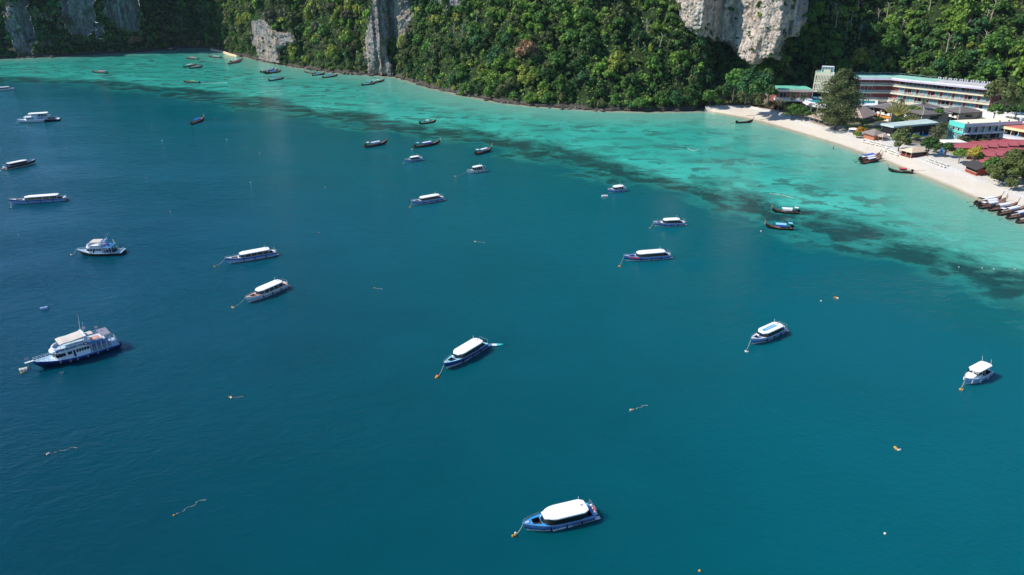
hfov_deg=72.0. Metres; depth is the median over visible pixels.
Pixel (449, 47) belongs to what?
jungle tree
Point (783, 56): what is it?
jungle tree
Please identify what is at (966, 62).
jungle tree
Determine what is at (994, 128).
window
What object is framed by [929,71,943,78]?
jungle tree
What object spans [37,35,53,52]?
jungle tree
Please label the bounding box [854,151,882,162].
longtail boat
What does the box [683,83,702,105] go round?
jungle tree
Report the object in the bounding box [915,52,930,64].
jungle tree
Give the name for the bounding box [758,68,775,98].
tree
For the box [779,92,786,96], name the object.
window
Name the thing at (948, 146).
tree
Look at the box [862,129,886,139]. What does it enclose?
thatched hut
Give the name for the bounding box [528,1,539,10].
jungle tree
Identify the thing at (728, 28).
cliff
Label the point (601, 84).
jungle tree
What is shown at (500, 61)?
jungle tree
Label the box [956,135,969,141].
palm tree
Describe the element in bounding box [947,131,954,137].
window
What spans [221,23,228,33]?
jungle tree
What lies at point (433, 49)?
jungle tree
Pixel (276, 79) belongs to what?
longtail boat
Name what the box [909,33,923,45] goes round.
jungle tree
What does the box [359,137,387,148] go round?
longtail boat
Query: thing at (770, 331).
speedboat
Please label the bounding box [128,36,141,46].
jungle tree
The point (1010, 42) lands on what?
jungle tree
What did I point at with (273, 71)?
longtail boat
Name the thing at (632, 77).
jungle tree
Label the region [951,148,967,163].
tree
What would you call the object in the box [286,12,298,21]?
jungle tree
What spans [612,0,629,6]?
jungle tree
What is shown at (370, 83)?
longtail boat
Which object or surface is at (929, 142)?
tree
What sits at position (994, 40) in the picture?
jungle tree
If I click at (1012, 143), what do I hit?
bungalow
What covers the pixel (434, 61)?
jungle tree
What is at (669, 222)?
speedboat
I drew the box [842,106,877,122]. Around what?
thatched hall
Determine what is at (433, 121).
longtail boat
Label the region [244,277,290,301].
speedboat
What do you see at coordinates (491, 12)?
jungle tree
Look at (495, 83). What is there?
jungle tree
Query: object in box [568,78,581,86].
jungle tree
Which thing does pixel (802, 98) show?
palm tree
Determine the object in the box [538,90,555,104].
jungle tree
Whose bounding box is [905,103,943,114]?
villa
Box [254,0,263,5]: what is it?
jungle tree
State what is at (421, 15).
jungle tree
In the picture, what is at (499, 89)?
jungle tree
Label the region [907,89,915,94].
window
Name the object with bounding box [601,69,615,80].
jungle tree
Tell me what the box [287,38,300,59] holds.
jungle tree
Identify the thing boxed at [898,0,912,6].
jungle tree
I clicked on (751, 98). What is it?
tree
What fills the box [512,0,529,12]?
jungle tree
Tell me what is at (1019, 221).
longtail boat
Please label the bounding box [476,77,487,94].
jungle tree
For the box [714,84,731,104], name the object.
tree
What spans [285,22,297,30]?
jungle tree
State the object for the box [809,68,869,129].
casuarina tree
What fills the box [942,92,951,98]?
window
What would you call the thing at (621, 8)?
jungle tree
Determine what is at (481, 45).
jungle tree
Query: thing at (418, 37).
jungle tree
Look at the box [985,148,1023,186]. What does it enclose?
tree
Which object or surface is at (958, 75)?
jungle tree
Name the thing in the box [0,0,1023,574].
water
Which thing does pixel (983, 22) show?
jungle tree
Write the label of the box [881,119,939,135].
pavilion
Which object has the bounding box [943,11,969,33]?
jungle tree
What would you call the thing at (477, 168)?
speedboat
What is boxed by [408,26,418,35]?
jungle tree
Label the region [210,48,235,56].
beach
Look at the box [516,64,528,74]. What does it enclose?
jungle tree
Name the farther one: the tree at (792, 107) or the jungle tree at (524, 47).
the jungle tree at (524, 47)
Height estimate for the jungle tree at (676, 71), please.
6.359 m
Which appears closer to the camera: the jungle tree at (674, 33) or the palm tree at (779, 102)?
the palm tree at (779, 102)
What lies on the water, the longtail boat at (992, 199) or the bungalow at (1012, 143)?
the longtail boat at (992, 199)
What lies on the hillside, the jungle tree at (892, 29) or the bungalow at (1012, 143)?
the jungle tree at (892, 29)
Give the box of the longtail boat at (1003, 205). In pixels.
[980,198,1019,211]
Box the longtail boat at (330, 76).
[322,73,337,77]
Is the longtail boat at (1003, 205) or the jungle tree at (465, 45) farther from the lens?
the jungle tree at (465, 45)
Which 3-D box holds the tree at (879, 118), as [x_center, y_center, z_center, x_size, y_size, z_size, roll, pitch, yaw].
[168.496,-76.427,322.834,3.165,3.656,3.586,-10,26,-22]
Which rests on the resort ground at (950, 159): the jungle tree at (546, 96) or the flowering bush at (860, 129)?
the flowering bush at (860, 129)
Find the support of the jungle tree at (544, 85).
on the hillside
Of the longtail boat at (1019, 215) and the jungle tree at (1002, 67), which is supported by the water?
the longtail boat at (1019, 215)
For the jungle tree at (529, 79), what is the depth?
383.40 m
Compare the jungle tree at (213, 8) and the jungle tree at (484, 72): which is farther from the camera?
the jungle tree at (213, 8)
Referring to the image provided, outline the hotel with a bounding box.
[834,72,1000,109]
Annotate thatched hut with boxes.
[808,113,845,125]
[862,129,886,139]
[878,133,889,140]
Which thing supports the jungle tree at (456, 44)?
on the hillside
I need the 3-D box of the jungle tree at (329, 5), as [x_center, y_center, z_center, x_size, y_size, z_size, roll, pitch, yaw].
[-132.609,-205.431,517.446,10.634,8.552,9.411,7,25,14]
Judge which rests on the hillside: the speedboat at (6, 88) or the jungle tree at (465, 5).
the jungle tree at (465, 5)
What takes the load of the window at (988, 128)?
in the teal building at (977, 129)
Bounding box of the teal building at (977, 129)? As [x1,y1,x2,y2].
[946,118,1022,140]
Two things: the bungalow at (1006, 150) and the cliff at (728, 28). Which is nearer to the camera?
the bungalow at (1006, 150)
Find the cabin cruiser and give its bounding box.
[963,356,993,384]
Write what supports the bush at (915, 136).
on the resort ground at (950, 159)
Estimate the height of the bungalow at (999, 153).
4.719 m
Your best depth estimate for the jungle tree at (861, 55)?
375.10 m
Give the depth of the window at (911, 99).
343.75 m
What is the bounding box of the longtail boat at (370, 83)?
[361,81,375,85]
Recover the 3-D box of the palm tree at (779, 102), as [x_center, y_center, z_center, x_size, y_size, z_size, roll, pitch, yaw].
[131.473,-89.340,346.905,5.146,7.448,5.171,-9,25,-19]
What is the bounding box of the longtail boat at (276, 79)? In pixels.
[266,76,283,80]
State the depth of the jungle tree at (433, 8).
447.56 m
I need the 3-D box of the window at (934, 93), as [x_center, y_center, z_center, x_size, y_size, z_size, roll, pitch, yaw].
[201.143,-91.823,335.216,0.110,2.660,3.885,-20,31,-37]
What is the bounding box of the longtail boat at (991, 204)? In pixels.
[971,196,1007,208]
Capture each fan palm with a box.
[884,102,911,116]
[902,112,921,120]
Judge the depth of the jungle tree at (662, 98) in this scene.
363.58 m
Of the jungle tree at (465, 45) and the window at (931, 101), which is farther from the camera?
the jungle tree at (465, 45)
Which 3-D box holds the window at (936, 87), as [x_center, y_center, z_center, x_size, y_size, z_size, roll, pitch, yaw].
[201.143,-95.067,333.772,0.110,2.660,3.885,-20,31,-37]
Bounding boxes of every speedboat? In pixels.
[0,86,14,90]
[2,158,35,169]
[8,193,68,203]
[225,247,278,262]
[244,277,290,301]
[405,155,423,161]
[411,194,444,204]
[443,336,490,367]
[467,163,486,173]
[522,496,600,531]
[608,184,625,192]
[623,249,672,260]
[653,217,686,226]
[751,319,788,343]
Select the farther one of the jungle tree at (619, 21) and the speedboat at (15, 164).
the jungle tree at (619, 21)
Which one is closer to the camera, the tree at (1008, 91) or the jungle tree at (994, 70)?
the tree at (1008, 91)
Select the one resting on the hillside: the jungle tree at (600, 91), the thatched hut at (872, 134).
the jungle tree at (600, 91)
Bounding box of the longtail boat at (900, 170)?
[888,165,924,173]
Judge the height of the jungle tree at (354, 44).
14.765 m
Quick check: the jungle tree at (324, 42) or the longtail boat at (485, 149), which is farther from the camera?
the jungle tree at (324, 42)
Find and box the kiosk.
[962,160,989,175]
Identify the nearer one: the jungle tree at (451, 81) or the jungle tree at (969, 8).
the jungle tree at (969, 8)
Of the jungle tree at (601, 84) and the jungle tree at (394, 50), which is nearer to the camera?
the jungle tree at (601, 84)
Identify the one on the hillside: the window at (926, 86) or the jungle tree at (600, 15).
the jungle tree at (600, 15)
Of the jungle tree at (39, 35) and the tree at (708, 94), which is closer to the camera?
the tree at (708, 94)
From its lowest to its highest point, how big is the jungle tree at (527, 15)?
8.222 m
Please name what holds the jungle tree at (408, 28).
on the hillside
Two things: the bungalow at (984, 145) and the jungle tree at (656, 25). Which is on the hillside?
the jungle tree at (656, 25)
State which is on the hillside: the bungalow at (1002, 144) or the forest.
the forest
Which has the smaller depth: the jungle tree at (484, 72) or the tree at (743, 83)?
the tree at (743, 83)
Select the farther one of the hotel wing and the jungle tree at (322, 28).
the jungle tree at (322, 28)
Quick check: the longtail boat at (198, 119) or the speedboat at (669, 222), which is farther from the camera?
the longtail boat at (198, 119)
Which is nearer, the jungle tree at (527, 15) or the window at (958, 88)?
the window at (958, 88)
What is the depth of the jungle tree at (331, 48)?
505.81 m
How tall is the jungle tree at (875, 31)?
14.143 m
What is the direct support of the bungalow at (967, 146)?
on the resort ground at (950, 159)
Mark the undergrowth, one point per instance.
(683, 58)
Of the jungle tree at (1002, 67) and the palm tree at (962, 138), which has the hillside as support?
the jungle tree at (1002, 67)
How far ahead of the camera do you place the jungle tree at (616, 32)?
378.37 m
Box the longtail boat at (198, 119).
[189,116,203,124]
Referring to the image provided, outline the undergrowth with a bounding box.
[0,0,1023,107]
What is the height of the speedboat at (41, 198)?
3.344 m
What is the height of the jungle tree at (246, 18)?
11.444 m
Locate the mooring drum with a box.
[19,367,27,371]
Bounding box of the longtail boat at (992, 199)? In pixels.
[970,194,1007,206]
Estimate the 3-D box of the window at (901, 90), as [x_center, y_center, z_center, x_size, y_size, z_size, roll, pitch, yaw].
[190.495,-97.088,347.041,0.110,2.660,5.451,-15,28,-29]
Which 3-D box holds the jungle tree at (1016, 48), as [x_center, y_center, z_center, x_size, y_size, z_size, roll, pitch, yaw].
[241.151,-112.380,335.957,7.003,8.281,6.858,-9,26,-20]
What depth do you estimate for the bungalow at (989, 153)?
259.58 m
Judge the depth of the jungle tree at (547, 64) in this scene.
384.53 m
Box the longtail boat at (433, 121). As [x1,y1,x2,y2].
[418,117,436,123]
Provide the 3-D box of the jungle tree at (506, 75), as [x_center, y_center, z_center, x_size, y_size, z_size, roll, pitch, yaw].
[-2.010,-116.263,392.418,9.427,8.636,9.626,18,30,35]
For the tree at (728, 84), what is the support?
on the resort ground at (950, 159)
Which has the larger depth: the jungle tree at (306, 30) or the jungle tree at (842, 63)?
the jungle tree at (306, 30)
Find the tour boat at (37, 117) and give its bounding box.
[17,109,60,122]
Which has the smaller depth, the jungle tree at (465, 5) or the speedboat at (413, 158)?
the speedboat at (413, 158)
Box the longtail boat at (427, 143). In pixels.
[409,137,440,148]
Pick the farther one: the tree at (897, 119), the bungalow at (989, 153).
the tree at (897, 119)
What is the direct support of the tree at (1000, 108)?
on the resort ground at (950, 159)
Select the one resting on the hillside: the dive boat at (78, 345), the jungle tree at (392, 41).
the jungle tree at (392, 41)
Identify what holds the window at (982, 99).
in the hotel
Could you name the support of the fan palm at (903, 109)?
on the resort ground at (950, 159)
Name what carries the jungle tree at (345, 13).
on the hillside
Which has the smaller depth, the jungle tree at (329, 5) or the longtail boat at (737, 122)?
the longtail boat at (737, 122)
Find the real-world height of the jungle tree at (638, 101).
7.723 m
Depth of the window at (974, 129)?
284.53 m
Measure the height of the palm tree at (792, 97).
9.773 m
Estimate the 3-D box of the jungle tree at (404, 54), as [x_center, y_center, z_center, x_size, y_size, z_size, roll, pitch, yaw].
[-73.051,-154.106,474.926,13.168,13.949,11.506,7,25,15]
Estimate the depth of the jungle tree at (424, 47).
447.81 m
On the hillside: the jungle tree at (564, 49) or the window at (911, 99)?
the jungle tree at (564, 49)
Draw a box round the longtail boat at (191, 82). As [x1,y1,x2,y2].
[182,78,200,82]
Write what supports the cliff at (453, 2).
on the hillside
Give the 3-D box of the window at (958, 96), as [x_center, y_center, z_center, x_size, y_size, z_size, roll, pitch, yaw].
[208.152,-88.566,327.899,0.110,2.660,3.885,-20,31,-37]
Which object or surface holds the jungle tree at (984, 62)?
on the hillside
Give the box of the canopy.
[939,139,967,142]
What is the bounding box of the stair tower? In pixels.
[811,66,834,98]
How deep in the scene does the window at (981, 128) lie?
285.16 m
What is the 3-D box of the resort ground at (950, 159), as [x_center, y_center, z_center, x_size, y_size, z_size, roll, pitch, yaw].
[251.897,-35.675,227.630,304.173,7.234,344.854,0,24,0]
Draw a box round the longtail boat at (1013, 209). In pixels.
[997,205,1023,215]
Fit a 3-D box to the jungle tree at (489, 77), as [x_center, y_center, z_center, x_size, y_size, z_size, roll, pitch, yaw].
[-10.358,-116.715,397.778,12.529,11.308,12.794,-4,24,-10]
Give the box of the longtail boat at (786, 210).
[771,203,808,214]
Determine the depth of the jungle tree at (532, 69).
384.79 m
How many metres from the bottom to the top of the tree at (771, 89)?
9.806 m
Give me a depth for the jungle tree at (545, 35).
389.26 m
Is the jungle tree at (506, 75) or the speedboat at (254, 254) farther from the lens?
the jungle tree at (506, 75)
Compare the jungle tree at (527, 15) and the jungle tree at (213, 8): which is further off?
the jungle tree at (213, 8)
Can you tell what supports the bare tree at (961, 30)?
on the hillside
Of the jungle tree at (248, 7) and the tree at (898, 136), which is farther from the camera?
the jungle tree at (248, 7)
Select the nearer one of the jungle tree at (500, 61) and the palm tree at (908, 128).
the palm tree at (908, 128)
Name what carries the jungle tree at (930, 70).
on the hillside
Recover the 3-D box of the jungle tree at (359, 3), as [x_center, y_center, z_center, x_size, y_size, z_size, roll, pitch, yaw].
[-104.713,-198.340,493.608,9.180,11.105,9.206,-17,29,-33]
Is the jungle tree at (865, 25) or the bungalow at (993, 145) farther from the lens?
the jungle tree at (865, 25)
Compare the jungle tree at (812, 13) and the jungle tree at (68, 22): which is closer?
the jungle tree at (812, 13)
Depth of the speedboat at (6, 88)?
428.40 m
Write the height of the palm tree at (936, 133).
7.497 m
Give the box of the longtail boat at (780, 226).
[765,219,802,230]
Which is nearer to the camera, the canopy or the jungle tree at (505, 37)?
the canopy
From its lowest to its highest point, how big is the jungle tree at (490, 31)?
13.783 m
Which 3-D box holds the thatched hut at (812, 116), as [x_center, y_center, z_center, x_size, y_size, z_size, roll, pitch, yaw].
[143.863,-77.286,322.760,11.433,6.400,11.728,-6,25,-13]
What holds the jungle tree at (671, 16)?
on the hillside
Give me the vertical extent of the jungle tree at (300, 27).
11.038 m
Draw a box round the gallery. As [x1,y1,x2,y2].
[999,123,1023,139]
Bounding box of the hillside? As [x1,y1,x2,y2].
[0,0,1023,112]
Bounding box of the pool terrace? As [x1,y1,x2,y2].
[801,98,877,113]
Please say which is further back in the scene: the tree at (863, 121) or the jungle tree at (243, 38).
the jungle tree at (243, 38)
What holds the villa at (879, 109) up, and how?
on the resort ground at (950, 159)
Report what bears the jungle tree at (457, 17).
on the hillside
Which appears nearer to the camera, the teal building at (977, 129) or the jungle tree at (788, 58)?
the teal building at (977, 129)
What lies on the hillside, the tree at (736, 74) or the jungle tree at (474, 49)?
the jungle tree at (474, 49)
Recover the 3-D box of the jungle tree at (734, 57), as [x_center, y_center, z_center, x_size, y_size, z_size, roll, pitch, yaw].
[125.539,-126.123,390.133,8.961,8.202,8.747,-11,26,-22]
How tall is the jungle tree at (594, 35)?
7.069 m
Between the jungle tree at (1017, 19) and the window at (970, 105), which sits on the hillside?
the jungle tree at (1017, 19)
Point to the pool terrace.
(867, 103)
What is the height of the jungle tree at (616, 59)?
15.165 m
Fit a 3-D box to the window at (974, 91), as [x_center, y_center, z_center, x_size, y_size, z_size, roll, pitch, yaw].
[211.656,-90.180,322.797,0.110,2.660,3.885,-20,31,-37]
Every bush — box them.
[714,99,725,104]
[856,126,866,133]
[911,134,920,140]
[972,154,986,160]
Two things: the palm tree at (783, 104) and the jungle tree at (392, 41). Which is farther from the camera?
the jungle tree at (392, 41)
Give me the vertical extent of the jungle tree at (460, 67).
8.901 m
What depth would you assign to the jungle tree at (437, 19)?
444.58 m
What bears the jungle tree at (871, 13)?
on the hillside
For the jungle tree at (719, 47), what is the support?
on the hillside
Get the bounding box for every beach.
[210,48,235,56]
[705,107,1023,218]
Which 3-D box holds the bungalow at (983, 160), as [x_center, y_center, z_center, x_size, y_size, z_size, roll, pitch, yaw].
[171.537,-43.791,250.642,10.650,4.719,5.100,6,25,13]
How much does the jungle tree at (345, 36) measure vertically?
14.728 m
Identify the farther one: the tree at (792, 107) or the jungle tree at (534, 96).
the jungle tree at (534, 96)
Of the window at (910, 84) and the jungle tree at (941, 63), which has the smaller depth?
the window at (910, 84)
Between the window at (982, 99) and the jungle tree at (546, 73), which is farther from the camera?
the jungle tree at (546, 73)
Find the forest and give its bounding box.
[0,0,1023,107]
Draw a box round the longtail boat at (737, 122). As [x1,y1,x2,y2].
[733,118,753,123]
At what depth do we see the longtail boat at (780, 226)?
195.53 m
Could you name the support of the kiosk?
on the resort ground at (950, 159)
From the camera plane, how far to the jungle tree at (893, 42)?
368.85 m
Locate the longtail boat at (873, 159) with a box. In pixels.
[860,152,883,163]
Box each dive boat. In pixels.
[24,318,120,368]
[77,232,125,255]
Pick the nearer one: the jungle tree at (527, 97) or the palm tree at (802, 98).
the palm tree at (802, 98)
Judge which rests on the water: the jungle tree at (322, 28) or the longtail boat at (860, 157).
the longtail boat at (860, 157)
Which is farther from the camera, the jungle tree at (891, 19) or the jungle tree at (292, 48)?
the jungle tree at (292, 48)
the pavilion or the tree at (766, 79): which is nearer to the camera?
the pavilion
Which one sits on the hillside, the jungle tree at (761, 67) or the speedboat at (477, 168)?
the jungle tree at (761, 67)
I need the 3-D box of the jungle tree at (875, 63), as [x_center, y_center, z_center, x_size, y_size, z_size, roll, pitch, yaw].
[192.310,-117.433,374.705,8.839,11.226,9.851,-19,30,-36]
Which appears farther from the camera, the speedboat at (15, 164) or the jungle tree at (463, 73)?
the jungle tree at (463, 73)
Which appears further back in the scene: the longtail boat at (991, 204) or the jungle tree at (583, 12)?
the jungle tree at (583, 12)
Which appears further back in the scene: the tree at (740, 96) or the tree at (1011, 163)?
the tree at (740, 96)
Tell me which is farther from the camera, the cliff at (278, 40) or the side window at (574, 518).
the cliff at (278, 40)
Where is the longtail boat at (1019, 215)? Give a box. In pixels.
[1000,210,1023,219]
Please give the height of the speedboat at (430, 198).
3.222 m
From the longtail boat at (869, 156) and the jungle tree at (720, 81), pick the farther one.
the jungle tree at (720, 81)
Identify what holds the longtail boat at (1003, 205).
on the water
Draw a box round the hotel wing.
[770,85,812,109]
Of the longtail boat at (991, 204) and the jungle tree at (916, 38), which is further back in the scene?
the jungle tree at (916, 38)
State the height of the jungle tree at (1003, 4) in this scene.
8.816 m
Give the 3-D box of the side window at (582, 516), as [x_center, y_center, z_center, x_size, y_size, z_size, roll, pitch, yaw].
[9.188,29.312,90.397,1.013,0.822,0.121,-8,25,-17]
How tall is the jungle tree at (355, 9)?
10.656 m
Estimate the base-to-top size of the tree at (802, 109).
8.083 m
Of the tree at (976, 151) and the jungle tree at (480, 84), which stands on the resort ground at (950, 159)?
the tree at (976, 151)
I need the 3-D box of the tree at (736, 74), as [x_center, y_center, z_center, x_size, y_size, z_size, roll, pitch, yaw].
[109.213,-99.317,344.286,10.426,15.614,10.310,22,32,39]
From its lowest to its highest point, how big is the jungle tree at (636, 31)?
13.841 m
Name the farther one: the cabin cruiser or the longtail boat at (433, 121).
the longtail boat at (433, 121)
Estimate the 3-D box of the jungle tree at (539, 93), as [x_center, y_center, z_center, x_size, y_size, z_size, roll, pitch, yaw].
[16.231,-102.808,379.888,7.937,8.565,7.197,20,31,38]
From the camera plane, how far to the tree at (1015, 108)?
299.12 m
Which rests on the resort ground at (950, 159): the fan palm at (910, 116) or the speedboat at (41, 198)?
the fan palm at (910, 116)
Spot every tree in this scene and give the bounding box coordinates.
[35,29,50,45]
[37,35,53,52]
[56,14,73,33]
[71,34,84,47]
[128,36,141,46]
[210,6,218,11]
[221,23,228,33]
[223,11,229,22]
[234,16,242,24]
[235,24,244,35]
[240,31,250,44]
[242,15,250,26]
[243,2,254,11]
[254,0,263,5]
[261,8,275,25]
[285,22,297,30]
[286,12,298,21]
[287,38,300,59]
[295,23,306,32]
[303,0,314,21]
[303,27,310,36]
[306,29,314,36]
[317,23,329,36]
[319,38,329,50]
[324,2,334,13]
[324,43,339,60]
[338,28,356,42]
[340,9,352,20]
[343,0,355,10]
[346,39,361,53]
[352,4,359,16]
[356,1,363,8]
[387,36,394,48]
[391,44,399,56]
[394,48,410,63]
[400,38,410,48]
[404,24,411,33]
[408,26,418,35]
[409,47,418,55]
[412,33,422,44]
[413,0,425,5]
[416,23,426,34]
[417,9,426,21]
[418,38,431,56]
[424,64,438,78]
[427,15,444,29]
[428,42,440,57]
[430,4,440,14]
[430,57,438,64]
[437,38,445,49]
[443,5,457,21]
[443,40,458,60]
[448,73,457,84]
[450,12,461,22]
[452,69,460,82]
[453,63,468,73]
[454,42,460,48]
[456,70,467,80]
[458,0,473,19]
[459,81,473,95]
[460,39,470,51]
[465,21,480,36]
[468,33,484,44]
[471,47,479,56]
[476,64,485,75]
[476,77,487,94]
[477,42,488,48]
[479,68,491,75]
[482,24,496,45]
[482,70,500,83]
[484,7,499,21]
[484,84,496,97]
[486,46,505,67]
[490,79,502,87]
[491,52,508,69]
[492,84,508,96]
[499,71,515,80]
[501,32,512,45]
[502,76,519,91]
[504,58,518,71]
[506,14,523,25]
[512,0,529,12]
[513,39,539,58]
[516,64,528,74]
[517,75,526,83]
[520,11,531,22]
[523,92,532,102]
[524,74,533,84]
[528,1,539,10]
[528,66,540,73]
[530,10,546,27]
[530,92,537,100]
[531,72,539,81]
[535,67,555,82]
[537,79,550,89]
[537,89,547,99]
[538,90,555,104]
[540,30,553,43]
[541,62,552,68]
[547,50,565,70]
[551,74,571,94]
[552,0,573,14]
[558,46,568,53]
[559,10,575,24]
[565,28,578,44]
[566,59,584,73]
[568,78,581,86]
[576,7,594,23]
[577,70,588,84]
[581,33,601,56]
[583,21,595,30]
[591,31,598,38]
[591,61,607,74]
[593,88,607,97]
[594,11,604,22]
[596,79,606,88]
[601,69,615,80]
[602,15,612,28]
[606,49,628,74]
[611,2,629,19]
[611,30,622,35]
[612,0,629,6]
[612,16,625,28]
[624,73,639,83]
[625,85,636,99]
[628,23,644,44]
[632,97,649,107]
[645,0,657,6]
[650,21,662,32]
[652,62,662,69]
[652,92,669,105]
[665,12,675,23]
[669,30,679,40]
[669,90,684,104]
[671,67,681,78]
[679,49,690,59]
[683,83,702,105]
[696,36,706,46]
[702,69,716,92]
[702,89,717,106]
[713,41,725,54]
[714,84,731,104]
[716,60,738,79]
[716,78,725,84]
[724,81,739,103]
[725,68,745,100]
[730,54,738,60]
[734,58,753,68]
[734,64,752,79]
[735,90,747,104]
[736,73,759,103]
[744,65,763,99]
[745,80,765,103]
[747,96,755,106]
[755,73,775,103]
[755,95,763,105]
[756,64,767,70]
[758,58,777,68]
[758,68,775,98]
[763,84,778,104]
[773,48,786,65]
[775,98,782,113]
[780,54,791,68]
[780,100,789,113]
[783,37,797,48]
[784,103,800,119]
[788,94,796,112]
[795,105,810,120]
[798,94,807,102]
[802,46,823,72]
[806,7,818,30]
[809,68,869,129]
[825,45,843,62]
[831,4,849,18]
[834,57,853,72]
[850,47,873,71]
[858,118,868,126]
[859,22,871,32]
[861,23,884,41]
[865,9,876,19]
[865,56,882,73]
[875,117,883,122]
[876,22,886,31]
[878,32,905,56]
[881,24,903,39]
[883,14,899,24]
[890,128,911,150]
[893,117,904,121]
[896,98,907,103]
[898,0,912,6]
[902,125,912,132]
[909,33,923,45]
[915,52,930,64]
[920,136,941,155]
[923,66,939,74]
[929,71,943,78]
[929,127,944,138]
[932,56,947,72]
[933,108,943,116]
[934,25,949,39]
[936,121,948,138]
[940,7,953,17]
[940,142,954,156]
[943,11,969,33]
[949,71,964,80]
[950,55,975,78]
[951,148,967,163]
[952,0,979,16]
[954,18,975,47]
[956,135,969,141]
[967,145,983,159]
[968,15,992,37]
[974,59,1002,82]
[976,57,997,76]
[977,30,1005,57]
[982,156,1002,167]
[983,76,1007,104]
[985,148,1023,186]
[986,104,1005,117]
[992,25,1009,34]
[994,0,1010,14]
[995,37,1016,52]
[997,82,1022,113]
[998,61,1008,71]
[1002,57,1020,72]
[1004,105,1023,118]
[1007,13,1023,34]
[1008,43,1023,56]
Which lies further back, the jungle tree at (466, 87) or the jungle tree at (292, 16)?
the jungle tree at (292, 16)
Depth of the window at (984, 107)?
321.79 m
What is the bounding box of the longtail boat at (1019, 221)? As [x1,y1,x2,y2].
[1012,218,1023,223]
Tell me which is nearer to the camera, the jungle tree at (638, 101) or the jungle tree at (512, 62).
the jungle tree at (638, 101)
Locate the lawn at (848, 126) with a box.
[845,124,870,128]
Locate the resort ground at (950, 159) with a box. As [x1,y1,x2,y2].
[705,89,1023,194]
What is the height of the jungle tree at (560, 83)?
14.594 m
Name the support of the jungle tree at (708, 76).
on the hillside
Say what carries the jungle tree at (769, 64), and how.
on the hillside
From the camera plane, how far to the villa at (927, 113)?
318.01 m
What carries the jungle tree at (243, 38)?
on the hillside
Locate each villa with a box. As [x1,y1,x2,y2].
[869,103,903,121]
[904,108,952,122]
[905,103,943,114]
[941,106,981,119]
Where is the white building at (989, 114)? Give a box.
[975,108,1023,120]
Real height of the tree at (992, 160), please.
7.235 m
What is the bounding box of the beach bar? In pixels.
[900,147,929,157]
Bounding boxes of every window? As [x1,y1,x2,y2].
[556,519,562,524]
[564,517,570,522]
[572,515,578,520]
[580,512,586,519]
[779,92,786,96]
[894,87,904,93]
[905,96,913,102]
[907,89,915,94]
[908,82,917,87]
[918,90,927,95]
[920,84,928,88]
[928,99,937,104]
[930,91,939,97]
[932,85,940,89]
[940,100,949,106]
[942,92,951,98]
[944,86,953,90]
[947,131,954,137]
[952,102,961,106]
[954,94,964,100]
[956,87,965,92]
[964,127,971,132]
[965,103,974,107]
[967,95,976,101]
[969,89,978,93]
[971,126,978,132]
[978,104,987,109]
[978,126,984,131]
[980,97,990,102]
[984,126,991,131]
[991,125,998,130]
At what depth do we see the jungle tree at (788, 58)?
375.00 m
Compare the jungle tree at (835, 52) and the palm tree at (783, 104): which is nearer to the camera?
the palm tree at (783, 104)
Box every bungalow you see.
[952,143,976,151]
[961,150,995,159]
[968,142,987,148]
[970,141,998,148]
[979,157,989,162]
[981,140,1008,147]
[983,149,1005,156]
[988,148,1010,152]
[991,139,1018,147]
[1001,139,1023,147]
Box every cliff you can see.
[4,0,35,56]
[60,0,140,38]
[250,19,296,63]
[363,0,413,76]
[430,0,460,12]
[676,0,808,64]
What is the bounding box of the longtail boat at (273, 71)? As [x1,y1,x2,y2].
[265,69,280,73]
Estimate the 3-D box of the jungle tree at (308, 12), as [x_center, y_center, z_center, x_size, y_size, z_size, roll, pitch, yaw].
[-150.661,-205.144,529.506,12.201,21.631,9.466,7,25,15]
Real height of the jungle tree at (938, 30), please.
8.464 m
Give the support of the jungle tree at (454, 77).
on the hillside
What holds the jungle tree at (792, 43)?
on the hillside
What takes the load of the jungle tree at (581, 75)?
on the hillside
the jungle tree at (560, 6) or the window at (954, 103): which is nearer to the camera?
the window at (954, 103)
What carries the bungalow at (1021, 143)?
on the resort ground at (950, 159)
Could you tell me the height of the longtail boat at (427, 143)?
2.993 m
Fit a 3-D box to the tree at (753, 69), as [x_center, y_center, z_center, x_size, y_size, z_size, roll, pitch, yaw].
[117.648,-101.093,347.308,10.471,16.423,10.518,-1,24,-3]
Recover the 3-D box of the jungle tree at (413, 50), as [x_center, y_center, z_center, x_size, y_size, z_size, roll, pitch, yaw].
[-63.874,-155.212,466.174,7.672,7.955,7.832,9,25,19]
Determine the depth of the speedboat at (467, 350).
129.43 m
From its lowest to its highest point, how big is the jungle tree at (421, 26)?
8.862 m
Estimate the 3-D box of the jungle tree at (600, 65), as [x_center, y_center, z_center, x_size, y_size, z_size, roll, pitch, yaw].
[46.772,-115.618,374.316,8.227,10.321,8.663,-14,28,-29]
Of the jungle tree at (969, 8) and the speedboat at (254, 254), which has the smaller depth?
the speedboat at (254, 254)
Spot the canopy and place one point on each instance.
(951, 140)
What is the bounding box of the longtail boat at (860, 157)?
[853,149,881,160]
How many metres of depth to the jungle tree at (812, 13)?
374.38 m
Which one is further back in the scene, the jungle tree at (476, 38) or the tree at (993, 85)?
the jungle tree at (476, 38)
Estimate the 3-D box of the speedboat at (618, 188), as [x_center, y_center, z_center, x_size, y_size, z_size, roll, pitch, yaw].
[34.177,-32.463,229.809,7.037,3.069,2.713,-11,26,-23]
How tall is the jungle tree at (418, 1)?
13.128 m
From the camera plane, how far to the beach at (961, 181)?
266.02 m
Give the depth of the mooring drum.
125.99 m
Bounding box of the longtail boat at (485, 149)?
[471,145,491,155]
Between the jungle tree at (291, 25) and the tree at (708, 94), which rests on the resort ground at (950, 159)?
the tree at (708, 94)
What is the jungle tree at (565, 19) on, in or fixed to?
on the hillside
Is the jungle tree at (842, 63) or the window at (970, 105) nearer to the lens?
the window at (970, 105)
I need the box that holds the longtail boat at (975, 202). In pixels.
[967,191,1004,204]

